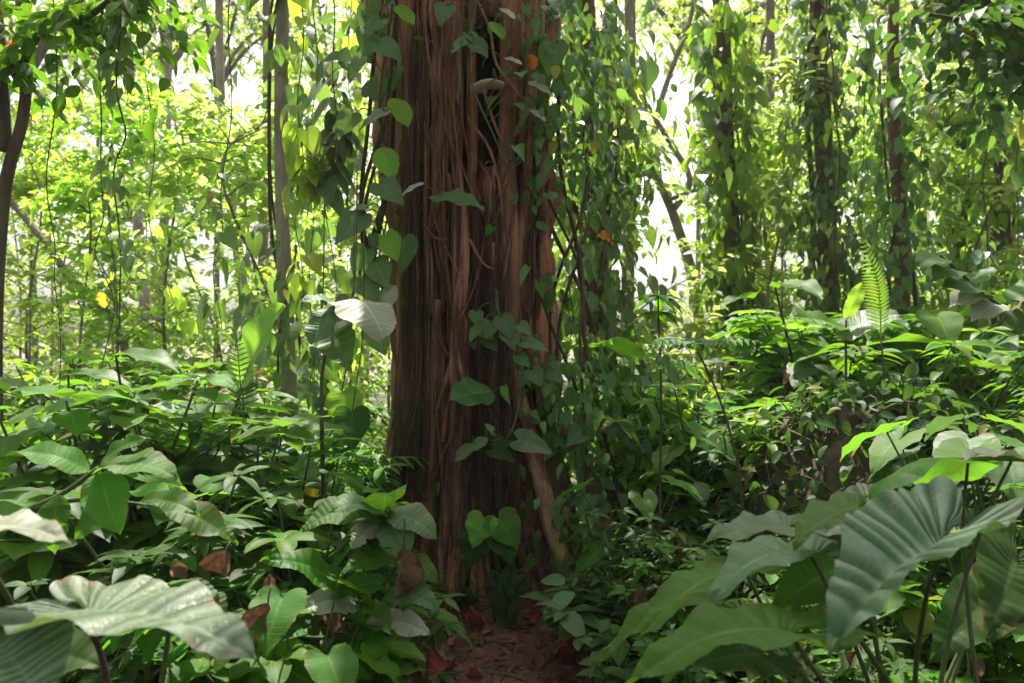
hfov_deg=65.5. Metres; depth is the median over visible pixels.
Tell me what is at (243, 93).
sky
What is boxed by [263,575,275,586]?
dead stem
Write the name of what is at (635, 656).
herb
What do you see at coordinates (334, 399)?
dangling leaf
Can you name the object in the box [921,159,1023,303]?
young tree
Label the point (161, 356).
long blade plant
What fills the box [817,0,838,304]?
hanging vine
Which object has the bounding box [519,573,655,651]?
herb
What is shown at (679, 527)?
dark leaf shrub
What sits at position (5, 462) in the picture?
heart leaf plant
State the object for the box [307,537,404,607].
broad leaf shrub
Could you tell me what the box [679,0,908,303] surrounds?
background tree
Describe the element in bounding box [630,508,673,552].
dark leaf shrub
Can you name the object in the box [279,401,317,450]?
light leaf shrub
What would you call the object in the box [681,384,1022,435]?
fern
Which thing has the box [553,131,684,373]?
young tree
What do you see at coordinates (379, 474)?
long leaf shrub
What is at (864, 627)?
herb
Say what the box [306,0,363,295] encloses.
hanging vine
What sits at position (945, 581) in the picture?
dark leaf shrub
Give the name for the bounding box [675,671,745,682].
herb
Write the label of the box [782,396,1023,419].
fern
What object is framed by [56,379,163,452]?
long leaf shrub
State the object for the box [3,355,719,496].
undergrowth
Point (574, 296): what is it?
hanging vine
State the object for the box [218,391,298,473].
long leaf shrub
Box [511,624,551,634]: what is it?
fallen twig
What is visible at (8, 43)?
orange leaf
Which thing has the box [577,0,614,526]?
vine clad tree
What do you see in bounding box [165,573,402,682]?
heart leaf plant
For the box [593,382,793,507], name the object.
light leaf shrub
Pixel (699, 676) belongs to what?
dark leaf shrub
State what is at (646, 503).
heart leaf plant
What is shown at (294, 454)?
broad leaf shrub
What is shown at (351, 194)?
young tree
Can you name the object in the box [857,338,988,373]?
heart leaf plant
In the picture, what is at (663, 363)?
whorled sapling
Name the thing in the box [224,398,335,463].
broad leaf shrub
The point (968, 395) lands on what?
fern
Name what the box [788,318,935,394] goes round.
broad leaf shrub
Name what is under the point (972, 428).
dark leaf shrub
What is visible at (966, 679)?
long leaf shrub
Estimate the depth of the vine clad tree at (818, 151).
7.93 m
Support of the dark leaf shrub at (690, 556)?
on the ground at (453, 651)
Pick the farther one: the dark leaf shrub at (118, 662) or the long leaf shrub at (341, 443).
the long leaf shrub at (341, 443)
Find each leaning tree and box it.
[10,199,132,387]
[616,0,712,418]
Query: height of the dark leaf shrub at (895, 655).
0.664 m
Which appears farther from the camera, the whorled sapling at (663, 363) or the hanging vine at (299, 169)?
the hanging vine at (299, 169)
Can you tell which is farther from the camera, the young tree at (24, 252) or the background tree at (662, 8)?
the background tree at (662, 8)
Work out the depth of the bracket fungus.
4.71 m
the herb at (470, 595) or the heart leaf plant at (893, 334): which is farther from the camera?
the heart leaf plant at (893, 334)
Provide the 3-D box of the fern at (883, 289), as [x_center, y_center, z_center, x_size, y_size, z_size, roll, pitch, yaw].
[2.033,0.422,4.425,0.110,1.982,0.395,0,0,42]
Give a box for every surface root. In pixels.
[427,662,544,679]
[468,637,556,648]
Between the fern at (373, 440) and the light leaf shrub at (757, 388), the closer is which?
the light leaf shrub at (757, 388)
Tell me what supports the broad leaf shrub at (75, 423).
on the ground at (453, 651)
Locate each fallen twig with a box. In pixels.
[447,634,509,643]
[457,604,469,620]
[484,669,526,682]
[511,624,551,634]
[540,649,551,669]
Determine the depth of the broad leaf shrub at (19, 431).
3.60 m
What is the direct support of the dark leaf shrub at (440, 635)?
on the ground at (453, 651)
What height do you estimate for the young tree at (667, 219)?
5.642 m
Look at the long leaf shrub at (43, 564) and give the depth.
2.82 m
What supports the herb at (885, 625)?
on the ground at (453, 651)
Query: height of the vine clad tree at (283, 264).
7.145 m
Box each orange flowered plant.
[182,373,229,432]
[210,365,268,458]
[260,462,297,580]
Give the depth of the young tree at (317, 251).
16.61 m
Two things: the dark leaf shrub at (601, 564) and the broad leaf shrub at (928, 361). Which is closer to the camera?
the dark leaf shrub at (601, 564)
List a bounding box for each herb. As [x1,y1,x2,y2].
[450,580,488,608]
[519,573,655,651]
[533,577,553,605]
[539,579,679,664]
[549,584,641,633]
[576,567,624,664]
[577,619,682,682]
[601,628,689,682]
[613,565,695,628]
[626,642,642,659]
[637,648,835,682]
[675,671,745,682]
[730,671,746,682]
[793,608,921,662]
[865,615,920,652]
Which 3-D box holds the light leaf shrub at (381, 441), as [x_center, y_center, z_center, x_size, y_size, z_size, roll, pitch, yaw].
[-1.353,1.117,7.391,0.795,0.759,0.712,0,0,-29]
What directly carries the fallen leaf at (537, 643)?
on the path
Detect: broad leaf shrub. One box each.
[0,373,261,658]
[0,377,206,672]
[0,422,134,508]
[3,358,119,427]
[3,375,62,425]
[13,413,228,566]
[32,353,142,444]
[46,392,280,524]
[58,383,112,440]
[78,401,304,577]
[85,357,232,443]
[89,412,336,605]
[101,528,297,682]
[135,360,239,402]
[153,357,280,441]
[197,443,398,595]
[200,425,377,581]
[205,425,312,510]
[212,497,426,682]
[221,398,349,486]
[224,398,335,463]
[255,388,295,463]
[304,443,370,495]
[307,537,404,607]
[593,448,667,529]
[609,541,756,680]
[609,552,662,596]
[658,424,784,530]
[686,569,783,673]
[695,392,786,428]
[697,525,751,604]
[716,314,837,420]
[717,563,846,679]
[725,314,926,413]
[775,568,824,632]
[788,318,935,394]
[809,589,962,682]
[813,312,948,378]
[880,532,1007,682]
[881,483,1023,682]
[897,309,1023,405]
[927,357,1023,433]
[989,322,1020,393]
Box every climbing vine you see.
[146,0,387,389]
[311,0,435,274]
[317,0,407,309]
[335,0,423,355]
[434,0,551,235]
[436,0,714,578]
[455,399,552,462]
[462,0,695,460]
[467,289,563,387]
[550,8,760,482]
[563,6,676,382]
[666,0,797,406]
[769,0,891,350]
[815,60,990,324]
[917,23,1010,323]
[948,0,1023,335]
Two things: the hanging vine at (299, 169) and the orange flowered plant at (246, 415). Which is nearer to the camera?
the orange flowered plant at (246, 415)
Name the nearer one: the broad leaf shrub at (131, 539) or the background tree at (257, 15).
the broad leaf shrub at (131, 539)
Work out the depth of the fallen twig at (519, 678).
3.62 m
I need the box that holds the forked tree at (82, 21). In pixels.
[0,0,220,420]
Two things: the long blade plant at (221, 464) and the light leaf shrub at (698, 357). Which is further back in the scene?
the light leaf shrub at (698, 357)
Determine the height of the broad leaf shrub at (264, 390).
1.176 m
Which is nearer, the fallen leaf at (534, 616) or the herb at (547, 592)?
the fallen leaf at (534, 616)
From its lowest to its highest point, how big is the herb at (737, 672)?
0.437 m
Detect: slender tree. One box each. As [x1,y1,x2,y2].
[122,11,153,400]
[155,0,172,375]
[215,0,253,426]
[255,0,269,394]
[353,11,368,447]
[620,0,636,453]
[765,0,775,334]
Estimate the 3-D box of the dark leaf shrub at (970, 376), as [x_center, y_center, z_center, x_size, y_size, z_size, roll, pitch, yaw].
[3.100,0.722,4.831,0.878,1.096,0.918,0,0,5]
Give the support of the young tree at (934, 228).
on the ground at (453, 651)
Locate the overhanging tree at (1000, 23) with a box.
[832,0,1023,143]
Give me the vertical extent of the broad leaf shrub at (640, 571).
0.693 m
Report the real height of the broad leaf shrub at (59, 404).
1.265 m
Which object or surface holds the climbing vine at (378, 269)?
attached to the giant tree at (455, 272)
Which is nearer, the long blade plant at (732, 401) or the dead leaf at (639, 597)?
the dead leaf at (639, 597)
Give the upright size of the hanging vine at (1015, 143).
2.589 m
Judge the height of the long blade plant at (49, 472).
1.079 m
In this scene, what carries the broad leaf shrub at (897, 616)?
on the ground at (453, 651)
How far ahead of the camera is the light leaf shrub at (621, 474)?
5.68 m
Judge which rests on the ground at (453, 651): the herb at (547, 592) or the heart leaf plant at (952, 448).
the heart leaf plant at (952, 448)
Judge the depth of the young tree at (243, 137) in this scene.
7.17 m
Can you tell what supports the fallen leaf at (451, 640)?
on the path
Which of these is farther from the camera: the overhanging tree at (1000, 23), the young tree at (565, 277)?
the young tree at (565, 277)
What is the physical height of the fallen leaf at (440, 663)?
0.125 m
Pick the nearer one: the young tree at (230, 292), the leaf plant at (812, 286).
the leaf plant at (812, 286)
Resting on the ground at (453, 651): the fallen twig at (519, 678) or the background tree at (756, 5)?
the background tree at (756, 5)
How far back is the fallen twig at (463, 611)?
4.45 m
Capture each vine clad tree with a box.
[274,0,298,436]
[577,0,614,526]
[599,0,617,367]
[712,0,744,418]
[809,0,838,343]
[886,0,910,332]
[953,133,972,340]
[990,0,1010,325]
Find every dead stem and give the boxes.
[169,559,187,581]
[246,640,257,682]
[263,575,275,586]
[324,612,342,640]
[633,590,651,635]
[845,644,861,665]
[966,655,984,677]
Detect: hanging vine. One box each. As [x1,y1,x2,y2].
[30,0,64,415]
[83,75,114,390]
[90,0,135,329]
[132,23,197,343]
[198,0,238,348]
[280,0,325,323]
[293,7,339,422]
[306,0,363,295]
[335,0,365,378]
[335,130,379,224]
[560,200,587,387]
[622,15,650,172]
[687,0,721,316]
[734,7,770,305]
[771,0,800,316]
[816,0,847,299]
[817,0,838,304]
[848,0,881,310]
[905,23,944,306]
[930,6,958,312]
[968,9,1011,291]
[997,2,1023,285]
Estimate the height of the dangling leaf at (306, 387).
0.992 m
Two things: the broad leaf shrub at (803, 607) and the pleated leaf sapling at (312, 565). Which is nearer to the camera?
the pleated leaf sapling at (312, 565)
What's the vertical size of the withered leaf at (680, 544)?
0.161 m
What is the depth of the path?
3.92 m
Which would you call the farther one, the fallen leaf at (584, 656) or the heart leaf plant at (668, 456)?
the heart leaf plant at (668, 456)
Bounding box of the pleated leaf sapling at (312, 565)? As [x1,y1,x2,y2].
[259,485,439,655]
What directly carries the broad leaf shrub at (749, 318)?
on the ground at (453, 651)
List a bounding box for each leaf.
[5,36,11,45]
[95,285,107,307]
[199,541,230,575]
[241,584,272,630]
[297,196,324,401]
[303,487,320,496]
[325,215,362,414]
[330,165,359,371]
[332,229,370,450]
[394,519,424,597]
[418,656,430,677]
[421,633,452,661]
[425,185,484,211]
[427,649,455,671]
[427,668,444,679]
[442,606,458,628]
[446,633,458,644]
[449,376,504,405]
[465,606,492,626]
[467,663,482,676]
[475,636,484,647]
[481,622,493,633]
[481,653,491,661]
[487,562,529,626]
[492,673,504,682]
[509,636,516,643]
[524,608,538,622]
[526,49,537,70]
[526,657,537,669]
[533,635,542,647]
[541,605,547,614]
[549,637,576,654]
[574,653,591,667]
[594,230,610,241]
[673,528,687,561]
[781,365,790,387]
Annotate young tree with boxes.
[0,108,93,403]
[0,134,111,415]
[3,75,135,403]
[3,78,122,372]
[3,131,164,406]
[4,123,132,369]
[5,148,216,404]
[7,76,238,410]
[22,93,251,368]
[43,165,200,376]
[63,79,258,403]
[109,67,390,416]
[109,158,280,403]
[113,139,219,371]
[131,141,229,388]
[133,145,270,370]
[148,116,328,396]
[185,171,296,396]
[215,80,353,352]
[218,197,377,433]
[268,222,336,397]
[270,145,385,385]
[272,120,386,390]
[294,193,391,446]
[314,69,391,429]
[552,107,692,417]
[552,204,658,415]
[553,80,779,416]
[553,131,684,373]
[555,205,622,355]
[642,53,887,398]
[648,113,808,335]
[665,104,814,337]
[668,120,801,380]
[677,134,803,341]
[681,102,812,339]
[700,75,860,380]
[706,103,817,332]
[759,62,892,336]
[760,161,853,336]
[788,113,912,325]
[794,74,1023,325]
[798,175,947,322]
[800,142,952,310]
[801,75,969,337]
[842,116,963,313]
[843,96,927,305]
[848,36,1023,336]
[890,145,982,306]
[911,89,1023,376]
[916,70,1023,295]
[919,126,1015,314]
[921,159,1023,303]
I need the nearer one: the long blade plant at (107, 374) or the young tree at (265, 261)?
the long blade plant at (107, 374)
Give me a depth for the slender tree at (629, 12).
9.96 m
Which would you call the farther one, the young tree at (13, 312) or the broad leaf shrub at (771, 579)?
the young tree at (13, 312)
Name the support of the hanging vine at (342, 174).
hanging from the giant tree at (455, 272)
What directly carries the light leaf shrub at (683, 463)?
on the ground at (453, 651)
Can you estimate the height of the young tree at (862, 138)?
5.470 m
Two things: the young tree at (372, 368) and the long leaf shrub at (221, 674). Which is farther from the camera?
the young tree at (372, 368)
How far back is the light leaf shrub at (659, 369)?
9.27 m
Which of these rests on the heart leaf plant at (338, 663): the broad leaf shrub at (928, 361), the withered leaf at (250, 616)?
the withered leaf at (250, 616)
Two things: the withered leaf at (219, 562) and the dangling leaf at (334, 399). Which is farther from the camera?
the dangling leaf at (334, 399)
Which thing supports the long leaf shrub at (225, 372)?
on the ground at (453, 651)
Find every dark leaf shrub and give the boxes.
[0,405,307,644]
[4,549,224,682]
[7,429,261,541]
[61,620,163,682]
[80,554,235,682]
[203,483,427,651]
[216,587,370,669]
[240,548,324,639]
[328,593,464,682]
[564,508,715,646]
[565,524,657,601]
[601,536,672,585]
[603,512,757,666]
[604,507,723,582]
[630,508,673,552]
[632,502,727,569]
[632,629,810,682]
[645,514,796,612]
[661,425,814,554]
[689,524,742,583]
[724,596,928,682]
[734,585,811,632]
[783,600,931,682]
[825,562,937,639]
[865,570,940,671]
[869,369,1023,432]
[879,377,1023,522]
[891,486,1017,582]
[904,636,1023,682]
[906,458,1023,586]
[932,375,1023,449]
[945,390,1023,432]
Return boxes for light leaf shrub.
[3,358,204,450]
[3,369,85,422]
[22,369,200,442]
[156,383,236,442]
[264,436,364,486]
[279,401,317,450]
[328,422,388,471]
[357,375,390,442]
[562,351,712,447]
[579,508,639,547]
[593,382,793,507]
[595,435,686,478]
[595,448,655,481]
[615,381,774,502]
[618,347,721,404]
[620,416,715,462]
[623,385,762,452]
[637,346,721,409]
[662,450,718,507]
[679,362,762,424]
[711,309,980,418]
[735,317,921,394]
[827,326,1023,409]
[862,289,1023,393]
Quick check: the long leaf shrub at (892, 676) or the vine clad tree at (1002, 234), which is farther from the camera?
the vine clad tree at (1002, 234)
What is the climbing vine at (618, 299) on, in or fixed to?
attached to the giant tree at (455, 272)
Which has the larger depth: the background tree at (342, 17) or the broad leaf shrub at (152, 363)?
the background tree at (342, 17)
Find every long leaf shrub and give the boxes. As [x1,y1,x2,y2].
[0,391,188,631]
[0,406,132,445]
[0,412,281,670]
[4,378,155,450]
[41,416,61,487]
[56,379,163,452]
[59,577,265,682]
[73,370,232,443]
[76,530,331,682]
[90,412,266,575]
[153,409,412,525]
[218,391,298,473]
[279,429,333,546]
[294,523,399,593]
[295,405,394,479]
[295,509,389,646]
[367,567,429,629]
[388,577,435,652]
[721,651,937,682]
[796,339,1023,481]
[828,348,1023,433]
[904,597,1023,682]
[921,349,1023,441]
[971,350,1023,430]
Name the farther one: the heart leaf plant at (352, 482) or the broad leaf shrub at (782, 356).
the broad leaf shrub at (782, 356)
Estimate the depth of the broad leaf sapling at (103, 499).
2.24 m
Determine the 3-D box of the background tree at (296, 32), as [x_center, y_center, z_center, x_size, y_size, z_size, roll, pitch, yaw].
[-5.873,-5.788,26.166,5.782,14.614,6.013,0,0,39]
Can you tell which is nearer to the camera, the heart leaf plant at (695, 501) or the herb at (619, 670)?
the herb at (619, 670)
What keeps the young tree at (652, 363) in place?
on the ground at (453, 651)
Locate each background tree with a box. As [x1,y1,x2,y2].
[2,0,165,364]
[6,0,261,340]
[43,0,201,348]
[102,0,328,369]
[178,0,352,380]
[244,0,370,293]
[248,0,564,33]
[554,0,677,302]
[559,0,675,91]
[595,0,878,285]
[649,0,807,270]
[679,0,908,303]
[779,0,934,256]
[785,0,952,296]
[874,0,1015,276]
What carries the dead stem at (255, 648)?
on the ground at (453, 651)
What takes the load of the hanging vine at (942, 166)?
hanging from the young tree at (1006, 197)
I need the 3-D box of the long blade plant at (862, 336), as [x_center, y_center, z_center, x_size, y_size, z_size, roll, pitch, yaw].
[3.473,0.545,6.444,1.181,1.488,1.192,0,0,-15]
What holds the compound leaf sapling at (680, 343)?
on the ground at (453, 651)
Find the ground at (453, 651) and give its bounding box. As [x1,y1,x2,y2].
[3,343,981,682]
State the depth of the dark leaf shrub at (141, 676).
2.34 m
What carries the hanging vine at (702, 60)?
hanging from the climbing vine at (736, 25)
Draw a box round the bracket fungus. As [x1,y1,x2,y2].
[470,78,503,93]
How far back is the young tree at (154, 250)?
16.21 m
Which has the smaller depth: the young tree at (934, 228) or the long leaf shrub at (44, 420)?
the long leaf shrub at (44, 420)
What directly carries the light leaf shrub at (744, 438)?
on the ground at (453, 651)
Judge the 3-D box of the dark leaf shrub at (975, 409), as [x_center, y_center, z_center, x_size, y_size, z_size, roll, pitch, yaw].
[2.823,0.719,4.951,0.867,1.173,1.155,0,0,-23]
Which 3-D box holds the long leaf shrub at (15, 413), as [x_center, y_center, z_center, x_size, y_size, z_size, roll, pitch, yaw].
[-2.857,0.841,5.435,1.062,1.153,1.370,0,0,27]
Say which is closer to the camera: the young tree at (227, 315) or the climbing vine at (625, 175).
the climbing vine at (625, 175)
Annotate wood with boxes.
[3,33,1023,384]
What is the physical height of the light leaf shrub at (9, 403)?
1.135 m
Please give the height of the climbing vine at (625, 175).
3.242 m
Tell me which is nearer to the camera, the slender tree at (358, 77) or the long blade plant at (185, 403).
the long blade plant at (185, 403)
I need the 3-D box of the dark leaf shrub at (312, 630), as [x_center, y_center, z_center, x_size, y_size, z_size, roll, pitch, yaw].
[-0.715,1.027,2.863,0.816,1.018,0.853,0,0,-16]
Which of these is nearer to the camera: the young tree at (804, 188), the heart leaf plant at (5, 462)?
the heart leaf plant at (5, 462)
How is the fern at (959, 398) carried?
on the ground at (453, 651)
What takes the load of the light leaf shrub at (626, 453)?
on the ground at (453, 651)
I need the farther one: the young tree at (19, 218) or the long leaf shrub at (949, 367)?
the young tree at (19, 218)
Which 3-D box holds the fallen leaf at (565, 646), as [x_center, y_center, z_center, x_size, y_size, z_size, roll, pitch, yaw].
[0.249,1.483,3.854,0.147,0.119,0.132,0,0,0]
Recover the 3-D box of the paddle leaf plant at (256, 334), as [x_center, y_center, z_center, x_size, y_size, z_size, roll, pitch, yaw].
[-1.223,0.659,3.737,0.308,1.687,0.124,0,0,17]
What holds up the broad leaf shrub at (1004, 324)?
on the ground at (453, 651)
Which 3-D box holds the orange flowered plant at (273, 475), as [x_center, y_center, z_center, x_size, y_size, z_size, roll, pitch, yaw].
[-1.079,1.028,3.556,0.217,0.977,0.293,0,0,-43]
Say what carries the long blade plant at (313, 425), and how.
on the ground at (453, 651)
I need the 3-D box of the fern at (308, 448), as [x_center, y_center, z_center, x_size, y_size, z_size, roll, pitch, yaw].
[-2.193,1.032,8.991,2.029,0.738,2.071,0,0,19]
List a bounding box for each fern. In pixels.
[0,442,429,494]
[72,445,386,511]
[226,329,259,482]
[265,400,380,455]
[277,410,389,456]
[277,415,388,463]
[329,428,384,454]
[405,584,444,608]
[429,575,457,592]
[429,575,482,593]
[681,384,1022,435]
[714,394,973,427]
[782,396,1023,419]
[803,379,1009,433]
[859,237,889,408]
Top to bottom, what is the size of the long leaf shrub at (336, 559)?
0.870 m
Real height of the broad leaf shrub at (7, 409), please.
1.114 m
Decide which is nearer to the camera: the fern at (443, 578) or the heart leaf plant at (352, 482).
the heart leaf plant at (352, 482)
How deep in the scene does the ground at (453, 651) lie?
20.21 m
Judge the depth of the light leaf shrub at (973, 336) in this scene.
5.44 m
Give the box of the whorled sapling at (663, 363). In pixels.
[626,294,686,579]
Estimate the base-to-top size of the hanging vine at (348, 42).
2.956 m
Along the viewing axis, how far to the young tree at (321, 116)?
14.46 m
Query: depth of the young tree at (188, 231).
9.30 m
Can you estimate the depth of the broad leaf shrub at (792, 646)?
3.00 m
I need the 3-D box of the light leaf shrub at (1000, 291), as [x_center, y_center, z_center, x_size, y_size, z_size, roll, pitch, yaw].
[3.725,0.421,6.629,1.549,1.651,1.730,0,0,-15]
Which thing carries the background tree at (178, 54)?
on the ground at (453, 651)
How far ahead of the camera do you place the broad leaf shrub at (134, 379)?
5.44 m
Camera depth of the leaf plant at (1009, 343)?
5.55 m
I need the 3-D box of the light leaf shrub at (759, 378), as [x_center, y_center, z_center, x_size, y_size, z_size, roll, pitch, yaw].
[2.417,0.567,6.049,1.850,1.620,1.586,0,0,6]
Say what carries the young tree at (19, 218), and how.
on the ground at (453, 651)
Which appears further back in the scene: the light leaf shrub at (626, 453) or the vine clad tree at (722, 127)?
the vine clad tree at (722, 127)
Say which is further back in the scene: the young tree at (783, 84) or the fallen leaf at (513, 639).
the young tree at (783, 84)
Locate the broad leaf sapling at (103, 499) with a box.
[8,434,237,553]
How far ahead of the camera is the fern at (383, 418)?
8.05 m
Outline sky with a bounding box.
[0,0,1023,342]
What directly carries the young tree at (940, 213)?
on the ground at (453, 651)
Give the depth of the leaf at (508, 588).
4.26 m
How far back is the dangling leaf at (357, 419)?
3.79 m
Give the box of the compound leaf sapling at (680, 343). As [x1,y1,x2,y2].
[647,336,760,598]
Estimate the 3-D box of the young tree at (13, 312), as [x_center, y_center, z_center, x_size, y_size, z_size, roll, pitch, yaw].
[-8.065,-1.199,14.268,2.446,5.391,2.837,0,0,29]
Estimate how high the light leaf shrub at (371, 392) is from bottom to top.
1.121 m
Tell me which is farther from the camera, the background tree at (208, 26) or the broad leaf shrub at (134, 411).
the background tree at (208, 26)
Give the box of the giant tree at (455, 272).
[361,0,646,610]
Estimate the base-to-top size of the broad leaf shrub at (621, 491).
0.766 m
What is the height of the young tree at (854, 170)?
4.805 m
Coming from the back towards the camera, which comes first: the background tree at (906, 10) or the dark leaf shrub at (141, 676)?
the background tree at (906, 10)
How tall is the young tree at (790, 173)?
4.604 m
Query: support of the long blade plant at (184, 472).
on the ground at (453, 651)
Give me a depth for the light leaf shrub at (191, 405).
5.09 m
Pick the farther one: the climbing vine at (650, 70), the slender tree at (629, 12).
the slender tree at (629, 12)
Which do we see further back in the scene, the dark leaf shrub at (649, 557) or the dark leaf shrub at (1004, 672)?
the dark leaf shrub at (649, 557)
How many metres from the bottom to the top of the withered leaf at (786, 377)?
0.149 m
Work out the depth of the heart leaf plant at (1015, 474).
3.33 m
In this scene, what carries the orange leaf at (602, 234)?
attached to the climbing vine at (618, 299)
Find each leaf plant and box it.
[0,416,108,471]
[0,450,190,682]
[0,508,257,682]
[71,572,230,631]
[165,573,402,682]
[192,469,393,618]
[227,302,285,455]
[300,294,395,494]
[330,595,471,677]
[456,507,520,622]
[551,475,721,578]
[599,447,1023,682]
[607,433,760,541]
[624,509,661,567]
[628,481,740,568]
[668,497,739,543]
[715,345,880,412]
[737,332,945,409]
[759,327,890,406]
[789,283,904,386]
[805,309,1016,404]
[839,416,1023,681]
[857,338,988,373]
[866,413,1023,562]
[869,413,1023,601]
[898,337,1023,391]
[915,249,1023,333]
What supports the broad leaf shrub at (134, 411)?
on the ground at (453, 651)
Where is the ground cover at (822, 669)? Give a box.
[0,431,1001,682]
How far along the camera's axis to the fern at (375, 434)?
8.35 m
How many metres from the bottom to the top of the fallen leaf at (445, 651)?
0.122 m
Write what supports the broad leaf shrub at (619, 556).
on the ground at (453, 651)
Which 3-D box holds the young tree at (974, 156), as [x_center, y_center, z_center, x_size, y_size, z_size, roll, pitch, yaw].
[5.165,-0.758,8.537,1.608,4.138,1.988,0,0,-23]
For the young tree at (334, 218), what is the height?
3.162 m
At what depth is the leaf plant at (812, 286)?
5.53 m
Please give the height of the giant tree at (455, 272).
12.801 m
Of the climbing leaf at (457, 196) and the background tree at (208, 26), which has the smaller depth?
the climbing leaf at (457, 196)
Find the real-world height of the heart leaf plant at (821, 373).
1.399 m
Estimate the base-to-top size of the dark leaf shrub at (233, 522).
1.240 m
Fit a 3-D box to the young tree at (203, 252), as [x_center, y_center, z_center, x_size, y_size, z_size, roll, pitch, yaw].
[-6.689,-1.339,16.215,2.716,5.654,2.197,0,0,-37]
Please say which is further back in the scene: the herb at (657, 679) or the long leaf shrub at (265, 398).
the long leaf shrub at (265, 398)
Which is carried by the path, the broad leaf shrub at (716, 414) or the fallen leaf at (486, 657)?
the fallen leaf at (486, 657)
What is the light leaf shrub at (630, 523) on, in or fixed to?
on the ground at (453, 651)
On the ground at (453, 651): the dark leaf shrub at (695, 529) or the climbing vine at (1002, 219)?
the dark leaf shrub at (695, 529)
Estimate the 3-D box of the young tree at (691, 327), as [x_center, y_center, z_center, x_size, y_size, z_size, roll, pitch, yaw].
[1.088,-0.469,7.795,2.542,4.166,2.527,0,0,-20]
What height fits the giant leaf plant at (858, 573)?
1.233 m
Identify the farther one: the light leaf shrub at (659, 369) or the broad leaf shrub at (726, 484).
the light leaf shrub at (659, 369)
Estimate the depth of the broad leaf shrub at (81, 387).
5.47 m
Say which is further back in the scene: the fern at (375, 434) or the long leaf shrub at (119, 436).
the fern at (375, 434)
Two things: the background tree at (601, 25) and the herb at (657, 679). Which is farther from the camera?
the background tree at (601, 25)
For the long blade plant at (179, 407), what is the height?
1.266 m
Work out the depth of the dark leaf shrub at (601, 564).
4.04 m
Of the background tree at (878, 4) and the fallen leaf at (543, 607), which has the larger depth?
the background tree at (878, 4)
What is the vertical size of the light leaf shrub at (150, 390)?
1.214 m
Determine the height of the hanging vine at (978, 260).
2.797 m
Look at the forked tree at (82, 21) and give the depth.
4.74 m
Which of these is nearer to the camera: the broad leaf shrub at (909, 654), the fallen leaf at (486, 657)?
the broad leaf shrub at (909, 654)
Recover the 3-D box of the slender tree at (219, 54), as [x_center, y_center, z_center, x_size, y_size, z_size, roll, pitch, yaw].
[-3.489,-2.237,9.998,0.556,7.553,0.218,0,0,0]
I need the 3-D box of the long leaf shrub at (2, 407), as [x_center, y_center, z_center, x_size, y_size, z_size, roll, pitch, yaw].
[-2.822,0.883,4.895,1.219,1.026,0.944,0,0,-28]
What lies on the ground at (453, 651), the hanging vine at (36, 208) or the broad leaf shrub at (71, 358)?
the broad leaf shrub at (71, 358)
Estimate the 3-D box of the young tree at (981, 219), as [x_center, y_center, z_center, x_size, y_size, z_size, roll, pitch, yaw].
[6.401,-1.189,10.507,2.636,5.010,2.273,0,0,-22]
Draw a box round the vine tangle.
[673,362,1023,623]
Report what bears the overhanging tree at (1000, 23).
on the ground at (453, 651)
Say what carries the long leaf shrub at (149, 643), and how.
on the ground at (453, 651)
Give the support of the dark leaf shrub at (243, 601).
on the ground at (453, 651)
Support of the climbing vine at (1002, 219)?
attached to the vine clad tree at (1002, 234)
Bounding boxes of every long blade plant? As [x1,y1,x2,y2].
[0,410,284,558]
[5,368,178,475]
[5,412,120,541]
[9,347,292,468]
[139,423,370,592]
[142,388,329,464]
[154,418,355,493]
[161,394,279,438]
[569,337,801,504]
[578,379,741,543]
[653,399,742,453]
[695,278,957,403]
[720,291,884,392]
[761,309,1023,417]
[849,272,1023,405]
[857,320,986,393]
[880,276,1023,378]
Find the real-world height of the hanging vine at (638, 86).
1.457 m
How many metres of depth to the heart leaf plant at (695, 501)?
4.47 m
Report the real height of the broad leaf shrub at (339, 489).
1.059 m
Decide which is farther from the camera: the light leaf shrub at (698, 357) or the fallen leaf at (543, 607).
the light leaf shrub at (698, 357)
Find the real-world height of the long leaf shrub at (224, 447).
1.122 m
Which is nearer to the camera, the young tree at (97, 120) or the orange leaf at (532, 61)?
the orange leaf at (532, 61)
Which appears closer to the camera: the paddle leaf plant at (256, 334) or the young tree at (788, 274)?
the paddle leaf plant at (256, 334)
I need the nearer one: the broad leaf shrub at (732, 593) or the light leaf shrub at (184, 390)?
the broad leaf shrub at (732, 593)
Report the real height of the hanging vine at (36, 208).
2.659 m
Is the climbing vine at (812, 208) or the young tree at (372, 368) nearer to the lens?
the climbing vine at (812, 208)
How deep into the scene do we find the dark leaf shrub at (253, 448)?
3.42 m
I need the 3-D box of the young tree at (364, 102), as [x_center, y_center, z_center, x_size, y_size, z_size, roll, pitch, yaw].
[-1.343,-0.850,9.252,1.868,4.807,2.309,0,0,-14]
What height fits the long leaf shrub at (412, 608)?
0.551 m
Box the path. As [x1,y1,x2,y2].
[446,591,593,682]

